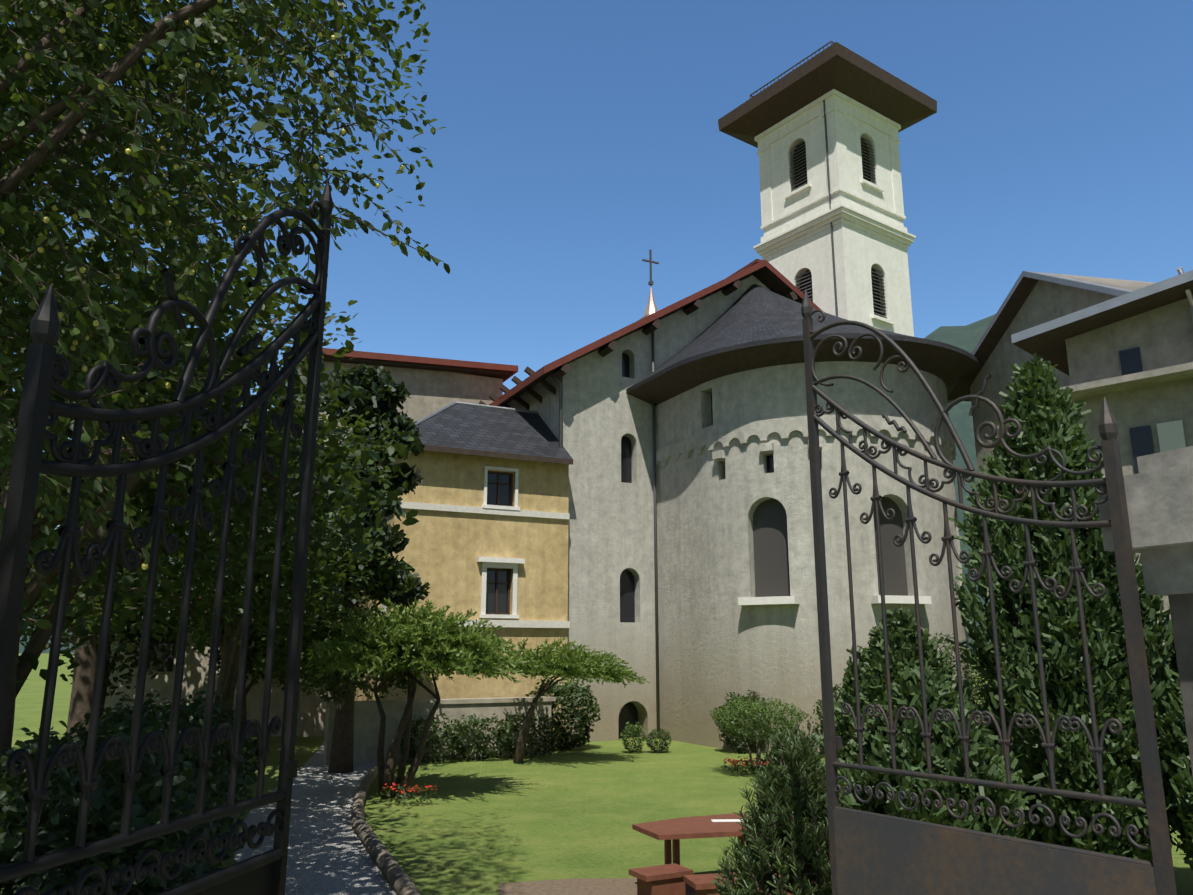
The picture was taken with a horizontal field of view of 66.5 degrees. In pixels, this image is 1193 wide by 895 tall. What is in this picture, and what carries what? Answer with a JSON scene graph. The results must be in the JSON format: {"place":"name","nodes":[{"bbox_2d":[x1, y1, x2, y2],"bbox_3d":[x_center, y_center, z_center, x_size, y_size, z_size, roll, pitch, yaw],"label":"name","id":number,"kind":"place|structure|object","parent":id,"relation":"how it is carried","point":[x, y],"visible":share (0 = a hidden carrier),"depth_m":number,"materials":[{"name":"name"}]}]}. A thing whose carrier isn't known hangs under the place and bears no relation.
{"place":"outdoors","nodes":[
{"label":"outdoors","id":0,"kind":"place"},
{"bbox_2d":[0,201,324,894],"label":"gate","id":1,"kind":"structure","parent":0,"point":[74,462],"depth_m":3.35,"materials":[{"name":"metal"}]},
{"bbox_2d":[0,0,449,589],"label":"tree","id":2,"kind":"object","parent":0,"point":[182,42],"depth_m":5.14,"materials":[{"name":"green plant"}]},
{"bbox_2d":[0,0,433,569],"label":"plums","id":3,"kind":"object","parent":2,"relation":"hanging from","point":[127,152],"visible":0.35,"depth_m":5.15,"materials":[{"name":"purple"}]},
{"bbox_2d":[19,314,995,652],"bbox_3d":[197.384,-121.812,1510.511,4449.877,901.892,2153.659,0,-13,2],"label":"mountain","id":4,"kind":"structure","parent":0,"point":[967,338],"depth_m":1608.65,"materials":[{"name":"green plant"}]},
{"bbox_2d":[234,742,816,894],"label":"path","id":5,"kind":"structure","parent":0,"point":[328,853],"depth_m":11.87,"materials":[{"name":"grey gravel"}]},
{"bbox_2d":[0,180,332,894],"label":"gate frame","id":6,"kind":"object","parent":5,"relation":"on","point":[269,878],"visible":0.94,"depth_m":2.84,"materials":[{"name":"black metal"}]},
{"bbox_2d":[250,554,438,705],"bbox_3d":[-5.921,4.899,21.007,4.524,4.744,4.859,0,-13,2],"label":"tree","id":7,"kind":"object","parent":5,"relation":"on","point":[326,678],"depth_m":20.03,"materials":[{"name":"green plant"}]},
{"bbox_2d":[288,363,429,773],"bbox_3d":[-5.439,2.480,20.524,2.969,9.241,3.654,0,-13,2],"label":"tree","id":8,"kind":"object","parent":5,"relation":"on","point":[381,395],"depth_m":20.82,"materials":[{"name":"green plant"}]},
{"bbox_2d":[629,812,813,894],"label":"picnic table","id":9,"kind":"object","parent":5,"relation":"on","point":[668,878],"visible":0.44,"depth_m":9.54,"materials":[{"name":"brown wood"}]},
{"bbox_2d":[0,0,1192,526],"label":"sky","id":10,"kind":"structure","parent":0,"point":[580,139],"materials":[{"name":"blue"}]},
{"bbox_2d":[1,653,1192,894],"bbox_3d":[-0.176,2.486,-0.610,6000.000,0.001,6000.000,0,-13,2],"label":"ground","id":11,"kind":"structure","parent":0,"point":[481,827],"depth_m":15.23,"materials":[{"name":"green plant"}]},
{"bbox_2d":[20,513,216,718],"bbox_3d":[-13.192,4.015,23.860,6.823,7.709,7.223,0,-13,2],"label":"tree","id":12,"kind":"object","parent":11,"relation":"on","point":[121,657],"depth_m":23.67,"materials":[{"name":"green plant"}]},
{"bbox_2d":[0,719,245,894],"bbox_3d":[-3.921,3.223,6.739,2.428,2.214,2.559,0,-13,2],"label":"hedge","id":13,"kind":"object","parent":11,"relation":"on","point":[69,797],"visible":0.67,"depth_m":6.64,"materials":[{"name":"green plant"}]},
{"bbox_2d":[17,705,256,892],"bbox_3d":[-5.006,3.941,9.890,2.409,2.228,2.510,0,-13,2],"label":"hedge","id":14,"kind":"object","parent":11,"relation":"on","point":[116,718],"visible":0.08,"depth_m":10.04,"materials":[{"name":"green plant"}]},
{"bbox_2d":[48,694,257,853],"bbox_3d":[-5.655,4.334,11.664,2.476,2.262,2.531,0,-13,2],"label":"hedge","id":15,"kind":"object","parent":11,"relation":"on","point":[184,708],"visible":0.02,"depth_m":11.87,"materials":[{"name":"green plant"}]},
{"bbox_2d":[13,282,311,736],"bbox_3d":[-10.558,1.694,20.522,9.041,10.786,10.965,0,-13,2],"label":"tree","id":16,"kind":"object","parent":11,"relation":"on","point":[85,657],"depth_m":19.52,"materials":[{"name":"green plant"}]},
{"bbox_2d":[0,123,358,610],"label":"tree","id":17,"kind":"object","parent":11,"relation":"on","point":[216,267],"depth_m":12.45,"materials":[{"name":"green plant"}]},
{"bbox_2d":[122,690,257,819],"bbox_3d":[-6.194,4.753,13.441,2.457,2.247,2.562,0,-13,2],"label":"hedge","id":18,"kind":"object","parent":11,"relation":"on","point":[197,702],"visible":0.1,"depth_m":13.69,"materials":[{"name":"green plant"}]},
{"bbox_2d":[103,603,300,736],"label":"garden wall","id":19,"kind":"structure","parent":11,"relation":"on","point":[195,674],"depth_m":27.51,"materials":[{"name":"beige concrete"}]},
{"bbox_2d":[146,629,257,671],"bbox_3d":[-11.904,6.164,27.760,3.600,1.300,0.062,4,-13,-18],"label":"building window","id":20,"kind":"structure","parent":19,"relation":"in","point":[167,665],"depth_m":27.34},
{"bbox_2d":[0,0,418,892],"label":"tree","id":21,"kind":"object","parent":11,"relation":"on","point":[334,450],"depth_m":9.02,"materials":[{"name":"green plant"}]},
{"bbox_2d":[39,324,414,755],"bbox_3d":[-7.013,2.293,17.156,7.002,8.136,7.668,0,-13,2],"label":"tree","id":22,"kind":"object","parent":11,"relation":"on","point":[286,580],"depth_m":16.44,"materials":[{"name":"green plant"}]},
{"bbox_2d":[125,533,344,740],"bbox_3d":[-9.931,4.802,26.003,6.697,7.097,6.432,0,-13,2],"label":"tree","id":23,"kind":"object","parent":11,"relation":"on","point":[255,642],"depth_m":24.62,"materials":[{"name":"green plant"}]},
{"bbox_2d":[255,361,502,736],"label":"building","id":24,"kind":"structure","parent":11,"relation":"on","point":[430,391],"depth_m":31.54,"materials":[{"name":"grey paint"}]},
{"bbox_2d":[271,348,517,426],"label":"roof","id":25,"kind":"structure","parent":24,"relation":"on","point":[504,372],"depth_m":31.46,"materials":[{"name":"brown wood"}]},
{"bbox_2d":[351,762,419,894],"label":"log edging","id":26,"kind":"object","parent":11,"relation":"on","point":[400,881],"visible":0.92,"depth_m":11.59,"materials":[{"name":"brown wood"}]},
{"bbox_2d":[377,785,435,803],"bbox_3d":[-3.230,5.914,15.484,1.001,0.290,0.455,0,-13,2],"label":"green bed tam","id":27,"kind":"object","parent":11,"relation":"on","point":[421,800],"visible":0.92,"depth_m":15.48,"materials":[{"name":"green plant"}]},
{"bbox_2d":[382,783,436,793],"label":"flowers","id":28,"kind":"object","parent":27,"relation":"on","point":[402,792],"visible":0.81,"depth_m":15.50,"materials":[{"name":"red plant"}]},
{"bbox_2d":[374,652,440,799],"bbox_3d":[-3.454,4.980,16.561,1.087,2.697,1.589,5,-13,-20],"label":"trunk","id":29,"kind":"object","parent":11,"relation":"on","point":[386,771],"visible":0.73,"depth_m":16.44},
{"bbox_2d":[305,598,537,683],"bbox_3d":[-3.192,3.553,16.792,4.162,1.526,4.031,0,-13,2],"label":"canopy","id":30,"kind":"object","parent":11,"relation":"on","point":[437,641],"visible":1,"depth_m":16.01,"materials":[{"name":"green plant"}]},
{"bbox_2d":[395,713,468,763],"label":"hedge","id":31,"kind":"object","parent":11,"relation":"on","point":[436,756],"visible":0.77,"depth_m":21.32,"materials":[{"name":"green plant"}]},
{"bbox_2d":[322,696,555,764],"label":"garden wall","id":32,"kind":"structure","parent":11,"relation":"on","point":[367,718],"depth_m":21.98,"materials":[{"name":"grey paint"}]},
{"bbox_2d":[354,450,568,743],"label":"yellow building","id":33,"kind":"structure","parent":11,"relation":"on","point":[442,551],"depth_m":25.70,"materials":[{"name":"yellow paint"}]},
{"bbox_2d":[381,466,569,627],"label":"trim","id":34,"kind":"structure","parent":33,"relation":"attached to","point":[496,562],"depth_m":25.76,"materials":[{"name":"stone"}]},
{"bbox_2d":[415,401,572,464],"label":"roof","id":35,"kind":"structure","parent":33,"relation":"on","point":[457,427],"depth_m":27.07,"materials":[{"name":"stone"}]},
{"bbox_2d":[486,471,512,614],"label":"window panes","id":36,"kind":"object","parent":33,"relation":"attached to","point":[499,488],"visible":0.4,"depth_m":26.00,"materials":[{"name":"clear glass"}]},
{"bbox_2d":[444,713,517,760],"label":"hedge","id":37,"kind":"object","parent":11,"relation":"on","point":[476,721],"visible":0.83,"depth_m":21.80,"materials":[{"name":"green plant"}]},
{"bbox_2d":[494,712,561,758],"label":"hedge","id":38,"kind":"object","parent":11,"relation":"on","point":[551,735],"visible":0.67,"depth_m":22.35,"materials":[{"name":"green plant"}]},
{"bbox_2d":[513,676,565,763],"bbox_3d":[-1.145,6.362,21.574,1.605,2.174,0.984,0,-13,2],"label":"trunk","id":39,"kind":"object","parent":11,"relation":"on","point":[523,735],"visible":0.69,"depth_m":21.39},
{"bbox_2d":[525,677,600,750],"bbox_3d":[-0.982,7.236,24.456,2.224,2.133,2.129,0,-13,2],"label":"hedge","id":40,"kind":"object","parent":11,"relation":"on","point":[560,692],"visible":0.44,"depth_m":24.07,"materials":[{"name":"green plant"}]},
{"bbox_2d":[501,636,649,686],"bbox_3d":[-0.745,5.085,21.618,4.028,1.195,3.662,0,-13,2],"label":"canopy","id":41,"kind":"object","parent":11,"relation":"on","point":[567,661],"visible":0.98,"depth_m":21.01,"materials":[{"name":"green plant"}]},
{"bbox_2d":[620,721,645,752],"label":"bush","id":42,"kind":"object","parent":11,"relation":"on","point":[628,727],"visible":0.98,"depth_m":23.38,"materials":[{"name":"green plant"}]},
{"bbox_2d":[507,275,770,741],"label":"church wall","id":43,"kind":"structure","parent":11,"relation":"on","point":[610,529],"depth_m":28.14,"materials":[{"name":"grey paint"}]},
{"bbox_2d":[550,331,659,737],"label":"pipes","id":44,"kind":"object","parent":43,"relation":"attached to","point":[655,520],"visible":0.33,"depth_m":27.98,"materials":[{"name":"grey metal"}]},
{"bbox_2d":[639,250,658,319],"bbox_3d":[2.356,-6.826,39.328,0.900,3.700,0.900,6,-14,-26],"label":"fleche","id":45,"kind":"object","parent":43,"relation":"on","point":[651,307],"visible":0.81,"depth_m":39.14,"materials":[{"name":"white metal"}]},
{"bbox_2d":[478,259,823,409],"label":"church roof","id":46,"kind":"structure","parent":43,"relation":"on","point":[767,274],"depth_m":30.03,"materials":[{"name":"red tile"}]},
{"bbox_2d":[645,728,671,752],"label":"bush","id":47,"kind":"object","parent":11,"relation":"on","point":[664,742],"visible":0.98,"depth_m":23.43,"materials":[{"name":"green plant"}]},
{"bbox_2d":[713,690,771,753],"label":"bush","id":48,"kind":"object","parent":11,"relation":"on","point":[730,740],"visible":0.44,"depth_m":23.48,"materials":[{"name":"green plant"}]},
{"bbox_2d":[723,759,769,775],"bbox_3d":[3.441,6.755,19.234,1.528,0.293,1.034,0,-13,2],"label":"green bed","id":49,"kind":"object","parent":11,"relation":"on","point":[746,765],"visible":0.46,"depth_m":19.11,"materials":[{"name":"green plant"}]},
{"bbox_2d":[724,756,773,765],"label":"bed top petals","id":50,"kind":"object","parent":49,"relation":"on","point":[734,760],"visible":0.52,"depth_m":19.22,"materials":[{"name":"red plant"}]},
{"bbox_2d":[709,697,807,773],"bbox_3d":[3.474,6.174,19.502,2.093,1.597,2.137,0,-13,2],"label":"shrub","id":51,"kind":"object","parent":11,"relation":"on","point":[728,725],"depth_m":19.28,"materials":[{"name":"green plant"}]},
{"bbox_2d":[710,725,850,894],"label":"conifer shrub","id":52,"kind":"object","parent":11,"relation":"on","point":[774,766],"depth_m":6.68,"materials":[{"name":"green plant"}]},
{"bbox_2d":[793,716,822,746],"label":"shrub","id":53,"kind":"object","parent":11,"relation":"on","point":[817,730],"visible":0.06,"depth_m":23.03,"materials":[{"name":"green plant"}]},
{"bbox_2d":[655,361,972,754],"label":"apse","id":54,"kind":"structure","parent":11,"relation":"on","point":[716,641],"depth_m":24.91,"materials":[{"name":"paint"}]},
{"bbox_2d":[626,284,981,405],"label":"apse roof","id":55,"kind":"structure","parent":54,"relation":"on","point":[754,326],"depth_m":25.95,"materials":[{"name":"grey tile"}]},
{"bbox_2d":[656,415,955,469],"bbox_3d":[7.100,0.159,27.897,8.441,0.580,6.887,6,-14,-26],"label":"arched frieze","id":56,"kind":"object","parent":54,"relation":"attached to","point":[762,430],"visible":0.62,"depth_m":25.20,"materials":[{"name":"white paint"}]},
{"bbox_2d":[712,439,959,605],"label":"window sills","id":57,"kind":"structure","parent":54,"relation":"attached to","point":[783,600],"depth_m":23.78,"materials":[{"name":"white stone"}]},
{"bbox_2d":[813,683,843,731],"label":"shrub","id":58,"kind":"object","parent":11,"relation":"on","point":[820,715],"visible":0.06,"depth_m":22.41,"materials":[{"name":"green plant"}]},
{"bbox_2d":[811,605,973,789],"bbox_3d":[3.999,3.681,12.042,2.152,2.989,2.343,0,-13,2],"label":"shrub","id":59,"kind":"object","parent":11,"relation":"on","point":[902,639],"visible":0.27,"depth_m":12.07,"materials":[{"name":"green plant"}]},
{"bbox_2d":[839,660,1044,838],"bbox_3d":[3.390,3.351,9.041,2.061,2.324,2.113,0,-13,2],"label":"shrub","id":60,"kind":"object","parent":11,"relation":"on","point":[986,759],"visible":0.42,"depth_m":8.73,"materials":[{"name":"green plant"}]},
{"bbox_2d":[933,631,988,712],"bbox_3d":[9.478,6.333,23.277,2.794,3.298,1.609,0,-13,2],"label":"shrub","id":61,"kind":"object","parent":11,"relation":"on","point":[950,647],"visible":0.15,"depth_m":23.50,"materials":[{"name":"green plant"}]},
{"bbox_2d":[962,652,987,706],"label":"shrub","id":62,"kind":"object","parent":11,"relation":"on","point":[977,694],"visible":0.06,"depth_m":24.44,"materials":[{"name":"green plant"}]},
{"bbox_2d":[971,669,984,705],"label":"shrub","id":63,"kind":"object","parent":11,"relation":"on","point":[977,688],"visible":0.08,"depth_m":25.83,"materials":[{"name":"green plant"}]},
{"bbox_2d":[970,273,1154,534],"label":"house","id":64,"kind":"structure","parent":11,"relation":"on","point":[1045,301],"depth_m":24.78,"materials":[{"name":"paint"}]},
{"bbox_2d":[947,271,1150,400],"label":"house roof","id":65,"kind":"structure","parent":64,"relation":"on","point":[1011,306],"depth_m":24.97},
{"bbox_2d":[945,353,1182,861],"bbox_3d":[5.411,1.867,10.568,2.624,5.885,2.490,0,-13,2],"label":"conifer","id":66,"kind":"object","parent":11,"relation":"on","point":[1039,406],"depth_m":9.77,"materials":[{"name":"green plant"}]},
{"bbox_2d":[1065,298,1192,644],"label":"house","id":67,"kind":"structure","parent":11,"relation":"on","point":[1161,337],"depth_m":19.01,"materials":[{"name":"grey paint"}]},
{"bbox_2d":[1011,270,1192,375],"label":"house roof","id":68,"kind":"structure","parent":67,"relation":"on","point":[1046,342],"depth_m":19.30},
{"bbox_2d":[1097,446,1192,775],"bbox_3d":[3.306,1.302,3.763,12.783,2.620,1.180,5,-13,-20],"label":"building","id":69,"kind":"structure","parent":11,"relation":"on","point":[1159,491],"depth_m":3.91,"materials":[{"name":"paint"}]},
{"bbox_2d":[801,289,1176,894],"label":"gate frame","id":70,"kind":"object","parent":69,"relation":"attached to","point":[870,855],"visible":1,"depth_m":4.29,"materials":[{"name":"black metal"}]},
{"bbox_2d":[809,309,1153,866],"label":"gate","id":71,"kind":"structure","parent":70,"relation":"attached to","point":[1049,744],"depth_m":4.55,"materials":[{"name":"metal"}]},
{"bbox_2d":[1153,640,1192,869],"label":"shrub","id":72,"kind":"object","parent":11,"relation":"on","point":[1177,767],"visible":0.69,"depth_m":9.24,"materials":[{"name":"green plant"}]},
{"bbox_2d":[618,353,907,737],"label":"windows","id":73,"kind":"structure","parent":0,"point":[771,555],"depth_m":24.81,"materials":[{"name":"black glass"}]},
{"bbox_2d":[763,114,913,336],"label":"tower","id":74,"kind":"structure","parent":0,"point":[858,253],"depth_m":47.88,"materials":[{"name":"white paint"}]},
{"bbox_2d":[718,41,936,147],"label":"tower roof","id":75,"kind":"structure","parent":74,"relation":"on","point":[837,66],"depth_m":48.82,"materials":[{"name":"brown wood"}]},
{"bbox_2d":[823,100,837,316],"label":"tower pipe","id":76,"kind":"object","parent":74,"relation":"attached to","point":[835,288],"depth_m":46.77,"materials":[{"name":"grey metal"}]},
{"bbox_2d":[753,89,915,258],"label":"tower trim","id":77,"kind":"structure","parent":74,"relation":"attached to","point":[839,106],"depth_m":48.44,"materials":[{"name":"white paint"}]},
{"bbox_2d":[789,137,886,317],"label":"louvered windows","id":78,"kind":"structure","parent":74,"relation":"in","point":[800,172],"depth_m":48.85,"materials":[{"name":"grey wood"}]},
{"bbox_2d":[784,179,894,324],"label":"window sills","id":79,"kind":"structure","parent":74,"relation":"attached to","point":[868,184],"depth_m":48.14,"materials":[{"name":"white stone"}]},
{"bbox_2d":[1060,267,1192,473],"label":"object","id":80,"kind":"object","parent":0,"point":[1171,435],"visible":0.62,"depth_m":18.70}
]}

